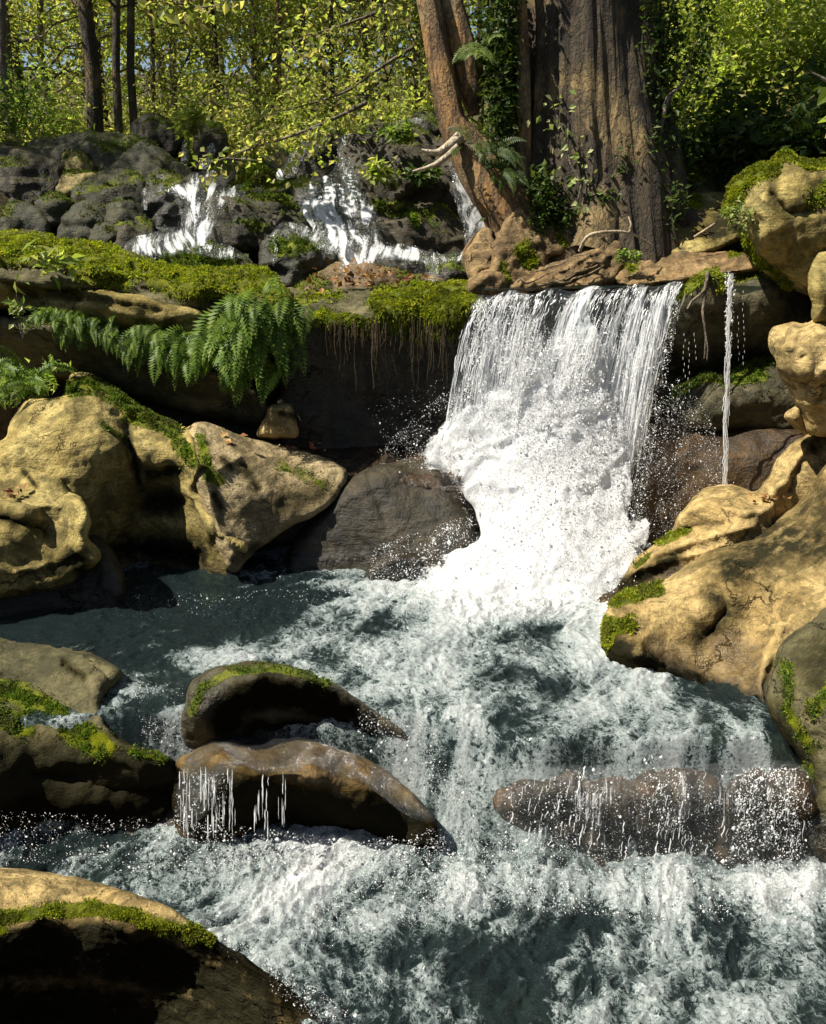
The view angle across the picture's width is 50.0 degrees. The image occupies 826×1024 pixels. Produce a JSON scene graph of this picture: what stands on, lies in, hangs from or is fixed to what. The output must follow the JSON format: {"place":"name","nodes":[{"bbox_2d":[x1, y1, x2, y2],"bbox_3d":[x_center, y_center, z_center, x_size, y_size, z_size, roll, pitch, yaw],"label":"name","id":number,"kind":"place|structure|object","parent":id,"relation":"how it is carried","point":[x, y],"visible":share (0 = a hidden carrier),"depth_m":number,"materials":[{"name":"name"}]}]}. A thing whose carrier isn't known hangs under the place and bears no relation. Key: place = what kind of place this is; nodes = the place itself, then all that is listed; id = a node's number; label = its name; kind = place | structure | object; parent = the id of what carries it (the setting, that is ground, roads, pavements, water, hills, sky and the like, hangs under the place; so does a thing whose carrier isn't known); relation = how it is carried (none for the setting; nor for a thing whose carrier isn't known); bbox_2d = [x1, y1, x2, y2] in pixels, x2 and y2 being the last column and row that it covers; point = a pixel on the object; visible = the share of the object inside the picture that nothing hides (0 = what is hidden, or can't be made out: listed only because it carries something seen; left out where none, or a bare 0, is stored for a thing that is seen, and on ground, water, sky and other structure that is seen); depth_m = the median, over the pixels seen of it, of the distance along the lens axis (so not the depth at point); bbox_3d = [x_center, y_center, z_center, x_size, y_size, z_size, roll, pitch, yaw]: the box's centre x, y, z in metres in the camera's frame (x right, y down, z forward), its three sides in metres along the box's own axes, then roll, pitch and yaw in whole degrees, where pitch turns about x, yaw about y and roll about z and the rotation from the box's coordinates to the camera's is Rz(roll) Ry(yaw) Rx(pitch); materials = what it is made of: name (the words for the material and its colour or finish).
{"place":"outdoors","nodes":[
{"label":"outdoors","id":0,"kind":"place"},
{"bbox_2d":[0,531,825,1023],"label":"stream water","id":1,"kind":"structure","parent":0,"point":[292,889],"depth_m":4.79,"materials":[{"name":"liquid"}]},
{"bbox_2d":[0,589,818,1020],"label":"stream spray","id":2,"kind":"object","parent":1,"relation":"on","point":[462,859],"visible":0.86,"depth_m":4.43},
{"bbox_2d":[503,756,811,868],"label":"waterfall","id":3,"kind":"structure","parent":1,"relation":"on","point":[733,828],"depth_m":4.53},
{"bbox_2d":[0,58,825,1023],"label":"ground","id":4,"kind":"structure","parent":0,"point":[488,966],"depth_m":4.99,"materials":[{"name":"liquid"}]},
{"bbox_2d":[0,197,52,232],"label":"boulder","id":5,"kind":"object","parent":4,"relation":"on","point":[19,215],"visible":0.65,"depth_m":8.47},
{"bbox_2d":[0,146,63,204],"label":"boulder","id":6,"kind":"object","parent":4,"relation":"on","point":[28,174],"visible":0.59,"depth_m":8.83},
{"bbox_2d":[0,50,94,141],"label":"shrub","id":7,"kind":"object","parent":4,"relation":"on","point":[31,119],"visible":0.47,"depth_m":10.59,"materials":[{"name":"green plant"}]},
{"bbox_2d":[0,534,126,642],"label":"boulder","id":8,"kind":"object","parent":4,"relation":"on","point":[101,584],"visible":0.74,"depth_m":6.43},
{"bbox_2d":[0,492,100,597],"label":"boulder","id":9,"kind":"object","parent":8,"relation":"on","point":[40,550],"visible":0.93,"depth_m":6.21,"materials":[{"name":"stone"}]},
{"bbox_2d":[0,461,68,520],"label":"boulder","id":10,"kind":"object","parent":9,"relation":"on","point":[44,491],"visible":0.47,"depth_m":6.48,"materials":[{"name":"stone"}]},
{"bbox_2d":[55,194,105,239],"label":"boulder","id":11,"kind":"object","parent":4,"relation":"on","point":[79,218],"visible":0.42,"depth_m":8.44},
{"bbox_2d":[69,0,103,132],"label":"forest trunk","id":12,"kind":"object","parent":4,"relation":"on","point":[93,85],"visible":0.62,"depth_m":10.97,"materials":[{"name":"brown plant"}]},
{"bbox_2d":[0,637,175,856],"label":"boulder","id":13,"kind":"object","parent":4,"relation":"on","point":[90,768],"visible":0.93,"depth_m":4.97,"materials":[{"name":"stone"}]},
{"bbox_2d":[3,0,178,137],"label":"woodland tree","id":14,"kind":"object","parent":4,"relation":"on","point":[9,33],"visible":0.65,"depth_m":11.98,"materials":[{"name":"green plant"}]},
{"bbox_2d":[8,0,180,131],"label":"woodland tree","id":15,"kind":"object","parent":4,"relation":"on","point":[40,9],"visible":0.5,"depth_m":12.85,"materials":[{"name":"green plant"}]},
{"bbox_2d":[70,165,145,204],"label":"boulder","id":16,"kind":"object","parent":4,"relation":"on","point":[107,185],"visible":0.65,"depth_m":8.68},
{"bbox_2d":[28,129,158,162],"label":"boulder","id":17,"kind":"object","parent":16,"relation":"on","point":[53,147],"visible":0.46,"depth_m":9.59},
{"bbox_2d":[129,112,184,157],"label":"boulder","id":18,"kind":"object","parent":17,"relation":"on","point":[153,126],"visible":0.78,"depth_m":9.88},
{"bbox_2d":[108,136,207,198],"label":"boulder","id":19,"kind":"object","parent":16,"relation":"on","point":[143,157],"visible":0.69,"depth_m":8.95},
{"bbox_2d":[9,0,213,131],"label":"woodland tree","id":20,"kind":"object","parent":4,"relation":"on","point":[105,110],"visible":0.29,"depth_m":13.71,"materials":[{"name":"green plant"}]},
{"bbox_2d":[108,0,148,132],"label":"forest trunk","id":21,"kind":"object","parent":4,"relation":"on","point":[117,99],"visible":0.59,"depth_m":10.73,"materials":[{"name":"brown plant"}]},
{"bbox_2d":[0,316,268,427],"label":"rock slab","id":22,"kind":"object","parent":4,"relation":"on","point":[204,397],"visible":0.63,"depth_m":7.58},
{"bbox_2d":[0,282,211,341],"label":"rock slab","id":23,"kind":"object","parent":22,"relation":"on","point":[127,311],"visible":0.59,"depth_m":7.26,"materials":[{"name":"stone"}]},
{"bbox_2d":[108,321,171,377],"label":"fern","id":24,"kind":"object","parent":23,"relation":"on","point":[143,352],"visible":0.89,"depth_m":7.20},
{"bbox_2d":[147,324,227,389],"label":"fern","id":25,"kind":"object","parent":23,"relation":"attached to","point":[178,360],"visible":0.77,"depth_m":7.18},
{"bbox_2d":[112,213,158,258],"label":"boulder","id":26,"kind":"object","parent":4,"relation":"on","point":[128,231],"visible":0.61,"depth_m":8.31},
{"bbox_2d":[55,0,242,139],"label":"woodland tree","id":27,"kind":"object","parent":4,"relation":"on","point":[152,34],"visible":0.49,"depth_m":11.95,"materials":[{"name":"green plant"}]},
{"bbox_2d":[30,313,276,442],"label":"cliff","id":28,"kind":"structure","parent":4,"relation":"on","point":[185,419],"depth_m":8.01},
{"bbox_2d":[0,228,294,318],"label":"ledge","id":29,"kind":"object","parent":28,"relation":"on","point":[111,266],"visible":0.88,"depth_m":7.37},
{"bbox_2d":[132,140,243,259],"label":"waterfall","id":30,"kind":"structure","parent":29,"relation":"on","point":[190,190],"depth_m":8.23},
{"bbox_2d":[190,309,299,407],"bbox_3d":[-1.369,-1.247,7.222,0.905,0.828,0.466,0,18,0],"label":"fern","id":31,"kind":"object","parent":29,"relation":"hanging from","point":[254,371],"visible":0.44,"depth_m":7.21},
{"bbox_2d":[189,276,313,385],"bbox_3d":[-1.294,-1.460,7.098,0.946,0.817,0.588,-6,19,-19],"label":"fern","id":32,"kind":"object","parent":29,"relation":"attached to","point":[257,327],"visible":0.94,"depth_m":7.02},
{"bbox_2d":[0,868,325,1023],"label":"boulder","id":33,"kind":"object","parent":4,"relation":"on","point":[76,950],"visible":1,"depth_m":4.09,"materials":[{"name":"beige stone"}]},
{"bbox_2d":[141,167,196,248],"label":"boulder","id":34,"kind":"object","parent":4,"relation":"on","point":[165,210],"visible":0.72,"depth_m":8.61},
{"bbox_2d":[0,371,338,622],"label":"boulder","id":35,"kind":"object","parent":4,"relation":"on","point":[124,466],"visible":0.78,"depth_m":7.01,"materials":[{"name":"stone"}]},
{"bbox_2d":[0,345,79,402],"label":"fern","id":36,"kind":"object","parent":35,"relation":"on","point":[12,372],"visible":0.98,"depth_m":6.94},
{"bbox_2d":[256,403,298,439],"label":"boulder","id":37,"kind":"object","parent":35,"relation":"on","point":[279,421],"visible":1,"depth_m":7.38,"materials":[{"name":"beige stone"}]},
{"bbox_2d":[93,0,284,119],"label":"woodland tree","id":38,"kind":"object","parent":4,"relation":"on","point":[171,72],"visible":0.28,"depth_m":12.85,"materials":[{"name":"green plant"}]},
{"bbox_2d":[157,239,253,267],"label":"boulder","id":39,"kind":"object","parent":4,"relation":"on","point":[194,256],"visible":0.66,"depth_m":8.08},
{"bbox_2d":[114,0,319,126],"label":"woodland tree","id":40,"kind":"object","parent":4,"relation":"on","point":[214,60],"visible":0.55,"depth_m":11.58,"materials":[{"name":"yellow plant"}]},
{"bbox_2d":[156,57,290,155],"bbox_3d":[-2.449,-4.852,11.550,1.578,2.082,1.989,0,18,0],"label":"shrub","id":41,"kind":"object","parent":4,"relation":"on","point":[222,97],"visible":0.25,"depth_m":11.31,"materials":[{"name":"green plant"}]},
{"bbox_2d":[188,47,293,161],"bbox_3d":[-2.026,-4.612,10.745,1.484,1.805,1.228,-11,20,-30],"label":"shrub","id":42,"kind":"object","parent":4,"relation":"on","point":[229,131],"visible":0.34,"depth_m":10.55,"materials":[{"name":"green plant"}]},
{"bbox_2d":[200,194,286,253],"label":"boulder","id":43,"kind":"object","parent":4,"relation":"on","point":[240,225],"visible":0.91,"depth_m":8.52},
{"bbox_2d":[189,422,346,571],"bbox_3d":[-1.148,-0.163,7.325,1.272,1.137,1.200,-5,18,-16],"label":"boulder","id":44,"kind":"object","parent":4,"relation":"on","point":[254,494],"visible":0.98,"depth_m":6.96,"materials":[{"name":"stone"}]},
{"bbox_2d":[213,188,325,227],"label":"boulder","id":45,"kind":"object","parent":4,"relation":"on","point":[274,202],"visible":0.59,"depth_m":8.72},
{"bbox_2d":[203,154,247,198],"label":"boulder","id":46,"kind":"object","parent":45,"relation":"on","point":[222,183],"visible":0.49,"depth_m":8.98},
{"bbox_2d":[193,119,229,173],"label":"boulder","id":47,"kind":"object","parent":46,"relation":"on","point":[214,136],"visible":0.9,"depth_m":9.36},
{"bbox_2d":[228,153,296,197],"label":"boulder","id":48,"kind":"object","parent":45,"relation":"on","point":[248,180],"visible":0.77,"depth_m":8.86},
{"bbox_2d":[186,0,357,152],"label":"woodland tree","id":49,"kind":"object","parent":4,"relation":"on","point":[277,34],"visible":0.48,"depth_m":11.29,"materials":[{"name":"green plant"}]},
{"bbox_2d":[162,0,397,122],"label":"woodland tree","id":50,"kind":"object","parent":4,"relation":"on","point":[301,7],"visible":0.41,"depth_m":11.92,"materials":[{"name":"green plant"}]},
{"bbox_2d":[228,52,348,173],"bbox_3d":[-1.283,-4.701,10.732,1.595,1.644,1.322,12,21,32],"label":"shrub","id":51,"kind":"object","parent":4,"relation":"on","point":[301,115],"visible":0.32,"depth_m":10.46,"materials":[{"name":"green plant"}]},
{"bbox_2d":[176,659,414,771],"bbox_3d":[-0.697,1.227,5.203,1.452,0.874,0.589,0,18,0],"label":"boulder","id":52,"kind":"object","parent":4,"relation":"on","point":[261,700],"visible":0.76,"depth_m":4.98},
{"bbox_2d":[170,737,436,854],"bbox_3d":[-0.657,1.743,5.245,1.580,1.123,0.930,0,18,0],"label":"boulder","id":53,"kind":"object","parent":4,"relation":"on","point":[326,785],"visible":0.77,"depth_m":4.85,"materials":[{"name":"stone"}]},
{"bbox_2d":[175,767,425,869],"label":"waterfall","id":54,"kind":"structure","parent":53,"relation":"on","point":[277,839],"depth_m":4.71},
{"bbox_2d":[258,217,356,286],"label":"boulder","id":55,"kind":"object","parent":4,"relation":"on","point":[299,258],"visible":0.75,"depth_m":8.36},
{"bbox_2d":[291,175,324,209],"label":"boulder","id":56,"kind":"object","parent":55,"relation":"on","point":[301,188],"visible":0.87,"depth_m":8.80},
{"bbox_2d":[293,126,345,190],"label":"boulder","id":57,"kind":"object","parent":56,"relation":"on","point":[307,168],"visible":0.53,"depth_m":9.23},
{"bbox_2d":[224,0,426,132],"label":"woodland tree","id":58,"kind":"object","parent":4,"relation":"on","point":[331,69],"visible":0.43,"depth_m":11.24,"materials":[{"name":"green plant"}]},
{"bbox_2d":[240,0,482,129],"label":"woodland tree","id":59,"kind":"object","parent":4,"relation":"on","point":[383,70],"visible":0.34,"depth_m":11.54,"materials":[{"name":"green plant"}]},
{"bbox_2d":[257,445,479,550],"bbox_3d":[-0.445,-0.126,7.902,2.099,0.938,1.231,0,18,0],"label":"boulder","id":60,"kind":"object","parent":4,"relation":"on","point":[354,461],"visible":0.27,"depth_m":7.52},
{"bbox_2d":[293,261,444,291],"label":"boulder","id":61,"kind":"object","parent":4,"relation":"on","point":[315,284],"visible":0.38,"depth_m":7.97,"materials":[{"name":"brown stone"}]},
{"bbox_2d":[281,459,475,591],"bbox_3d":[-0.284,0.103,7.622,1.621,1.103,1.293,0,18,0],"label":"boulder","id":62,"kind":"object","parent":4,"relation":"on","point":[362,518],"visible":0.77,"depth_m":7.15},
{"bbox_2d":[365,550,422,586],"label":"boulder","id":63,"kind":"object","parent":62,"relation":"on","point":[410,559],"visible":0.77,"depth_m":6.90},
{"bbox_2d":[273,320,493,447],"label":"cliff","id":64,"kind":"structure","parent":4,"relation":"on","point":[330,409],"depth_m":7.64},
{"bbox_2d":[287,278,486,346],"bbox_3d":[-0.314,-1.731,7.676,1.851,0.545,1.482,0,18,0],"label":"ledge","id":65,"kind":"object","parent":64,"relation":"on","point":[451,302],"visible":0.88,"depth_m":7.21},
{"bbox_2d":[273,119,462,280],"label":"waterfall","id":66,"kind":"structure","parent":65,"relation":"on","point":[329,195],"depth_m":8.29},
{"bbox_2d":[320,317,477,391],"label":"hanging rootlets","id":67,"kind":"object","parent":65,"relation":"hanging from","point":[444,333],"visible":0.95,"depth_m":7.14,"materials":[{"name":"plant"}]},
{"bbox_2d":[284,0,484,115],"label":"woodland tree","id":68,"kind":"object","parent":4,"relation":"on","point":[418,50],"visible":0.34,"depth_m":11.87,"materials":[{"name":"green plant"}]},
{"bbox_2d":[0,0,798,136],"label":"woods","id":69,"kind":"object","parent":4,"relation":"on","point":[165,59],"visible":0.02,"depth_m":27.14,"materials":[{"name":"green plant"}]},
{"bbox_2d":[338,119,475,235],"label":"boulder","id":70,"kind":"object","parent":4,"relation":"on","point":[447,192],"visible":0.51,"depth_m":8.68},
{"bbox_2d":[0,66,819,205],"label":"undergrowth","id":71,"kind":"object","parent":4,"relation":"on","point":[21,141],"visible":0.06,"depth_m":10.13,"materials":[{"name":"green plant"}]},
{"bbox_2d":[353,191,472,255],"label":"boulder","id":72,"kind":"object","parent":4,"relation":"on","point":[430,228],"visible":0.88,"depth_m":8.49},
{"bbox_2d":[492,762,592,844],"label":"boulder","id":73,"kind":"object","parent":4,"relation":"on","point":[523,816],"visible":0.73,"depth_m":4.75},
{"bbox_2d":[416,0,701,293],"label":"great tree","id":74,"kind":"object","parent":4,"relation":"on","point":[588,52],"visible":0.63,"depth_m":7.46,"materials":[{"name":"brown plant"}]},
{"bbox_2d":[137,0,251,37],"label":"leafy branch","id":75,"kind":"object","parent":74,"relation":"attached to","point":[193,10],"visible":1,"depth_m":7.51,"materials":[{"name":"green plant"}]},
{"bbox_2d":[178,85,391,190],"bbox_3d":[-1.192,-3.488,8.263,2.013,0.946,0.874,0,18,0],"label":"leafy branch","id":76,"kind":"object","parent":74,"relation":"attached to","point":[310,137],"visible":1,"depth_m":8.30,"materials":[{"name":"green plant"}]},
{"bbox_2d":[231,44,413,132],"bbox_3d":[-0.913,-4.315,9.059,1.927,0.912,0.629,-4,18,-13],"label":"leafy branch","id":77,"kind":"object","parent":74,"relation":"attached to","point":[368,73],"visible":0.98,"depth_m":9.06,"materials":[{"name":"green plant"}]},
{"bbox_2d":[239,0,415,95],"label":"leafy branch","id":78,"kind":"object","parent":74,"relation":"attached to","point":[311,33],"visible":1,"depth_m":8.40,"materials":[{"name":"green plant"}]},
{"bbox_2d":[469,0,528,222],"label":"trunk creeper","id":79,"kind":"object","parent":74,"relation":"attached to","point":[501,93],"visible":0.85,"depth_m":7.32,"materials":[{"name":"green plant"}]},
{"bbox_2d":[523,150,580,236],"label":"trunk creeper","id":80,"kind":"object","parent":74,"relation":"attached to","point":[544,206],"visible":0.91,"depth_m":7.46,"materials":[{"name":"green plant"}]},
{"bbox_2d":[630,0,729,188],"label":"trunk creeper","id":81,"kind":"object","parent":74,"relation":"attached to","point":[663,26],"visible":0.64,"depth_m":7.44,"materials":[{"name":"green plant"}]},
{"bbox_2d":[476,282,683,531],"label":"cliff","id":82,"kind":"structure","parent":4,"relation":"on","point":[556,302],"depth_m":7.48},
{"bbox_2d":[490,207,569,292],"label":"weathered rock","id":83,"kind":"object","parent":82,"relation":"on","point":[519,251],"visible":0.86,"depth_m":7.37,"materials":[{"name":"brown stone"}]},
{"bbox_2d":[509,240,625,293],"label":"weathered rock","id":84,"kind":"object","parent":82,"relation":"on","point":[608,271],"visible":0.84,"depth_m":7.30,"materials":[{"name":"brown stone"}]},
{"bbox_2d":[615,247,759,291],"bbox_3d":[2.291,-2.077,7.576,1.259,0.386,0.894,0,18,0],"label":"rock slab","id":85,"kind":"object","parent":82,"relation":"on","point":[683,265],"visible":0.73,"depth_m":7.31,"materials":[{"name":"brown stone"}]},
{"bbox_2d":[671,191,739,253],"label":"boulder","id":86,"kind":"object","parent":85,"relation":"on","point":[717,235],"visible":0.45,"depth_m":7.68,"materials":[{"name":"stone"}]},
{"bbox_2d":[583,765,729,901],"bbox_3d":[1.418,1.853,5.065,1.005,1.189,0.758,0,18,0],"label":"boulder","id":87,"kind":"object","parent":4,"relation":"on","point":[628,795],"visible":0.59,"depth_m":4.69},
{"bbox_2d":[575,434,825,630],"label":"boulder","id":88,"kind":"object","parent":4,"relation":"on","point":[710,518],"visible":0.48,"depth_m":6.55,"materials":[{"name":"beige stone"}]},
{"bbox_2d":[683,271,744,484],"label":"waterfall","id":89,"kind":"structure","parent":88,"relation":"on","point":[726,404],"depth_m":6.82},
{"bbox_2d":[768,320,825,436],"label":"boulder","id":90,"kind":"object","parent":88,"relation":"on","point":[797,350],"visible":0.97,"depth_m":6.14,"materials":[{"name":"beige stone"}]},
{"bbox_2d":[721,148,825,295],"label":"boulder","id":91,"kind":"object","parent":90,"relation":"on","point":[783,192],"visible":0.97,"depth_m":6.21,"materials":[{"name":"stone"}]},
{"bbox_2d":[597,465,825,769],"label":"boulder","id":92,"kind":"object","parent":4,"relation":"on","point":[734,616],"visible":0.82,"depth_m":5.64,"materials":[{"name":"beige stone"}]},
{"bbox_2d":[662,0,771,131],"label":"thicket bush","id":93,"kind":"object","parent":4,"relation":"on","point":[731,66],"visible":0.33,"depth_m":9.99,"materials":[{"name":"green plant"}]},
{"bbox_2d":[629,421,808,554],"bbox_3d":[2.694,-0.168,7.700,1.875,1.346,1.228,0,18,0],"label":"boulder","id":94,"kind":"object","parent":4,"relation":"on","point":[753,454],"visible":0.4,"depth_m":7.19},
{"bbox_2d":[665,355,794,431],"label":"boulder","id":95,"kind":"object","parent":94,"relation":"on","point":[758,394],"visible":0.81,"depth_m":7.24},
{"bbox_2d":[648,265,811,385],"bbox_3d":[2.931,-1.512,7.764,1.989,1.288,1.408,0,18,0],"label":"boulder","id":96,"kind":"object","parent":95,"relation":"on","point":[768,304],"visible":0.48,"depth_m":7.20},
{"bbox_2d":[677,73,803,175],"bbox_3d":[3.059,-3.740,8.901,1.599,1.127,2.120,0,18,0],"label":"thicket bush","id":97,"kind":"object","parent":4,"relation":"on","point":[740,129],"visible":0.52,"depth_m":8.46,"materials":[{"name":"green plant"}]},
{"bbox_2d":[669,0,825,128],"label":"thicket bush","id":98,"kind":"object","parent":4,"relation":"on","point":[797,18],"visible":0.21,"depth_m":10.13,"materials":[{"name":"green plant"}]},
{"bbox_2d":[679,63,825,186],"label":"thicket bush","id":99,"kind":"object","parent":4,"relation":"on","point":[708,159],"visible":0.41,"depth_m":8.48,"materials":[{"name":"green plant"}]},
{"bbox_2d":[692,0,825,109],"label":"thicket bush","id":100,"kind":"object","parent":4,"relation":"on","point":[756,16],"visible":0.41,"depth_m":10.30,"materials":[{"name":"green plant"}]},
{"bbox_2d":[710,42,825,168],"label":"thicket bush","id":101,"kind":"object","parent":4,"relation":"on","point":[809,121],"visible":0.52,"depth_m":8.01,"materials":[{"name":"green plant"}]},
{"bbox_2d":[713,768,825,904],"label":"boulder","id":102,"kind":"object","parent":4,"relation":"on","point":[722,846],"visible":0.52,"depth_m":4.62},
{"bbox_2d":[727,0,825,109],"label":"thicket bush","id":103,"kind":"object","parent":4,"relation":"on","point":[785,45],"visible":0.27,"depth_m":10.15,"materials":[{"name":"green plant"}]},
{"bbox_2d":[763,607,825,862],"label":"boulder","id":104,"kind":"object","parent":4,"relation":"on","point":[794,687],"visible":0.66,"depth_m":4.69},
{"bbox_2d":[462,227,494,278],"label":"weathered rock","id":105,"kind":"object","parent":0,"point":[477,253],"visible":0.64,"depth_m":7.52,"materials":[{"name":"brown stone"}]},
{"bbox_2d":[368,282,724,621],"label":"waterfall","id":106,"kind":"structure","parent":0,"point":[567,530],"depth_m":6.98,"materials":[{"name":"white liquid"}]},
{"bbox_2d":[484,284,759,290],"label":"pool water","id":107,"kind":"structure","parent":0,"point":[660,285],"depth_m":7.15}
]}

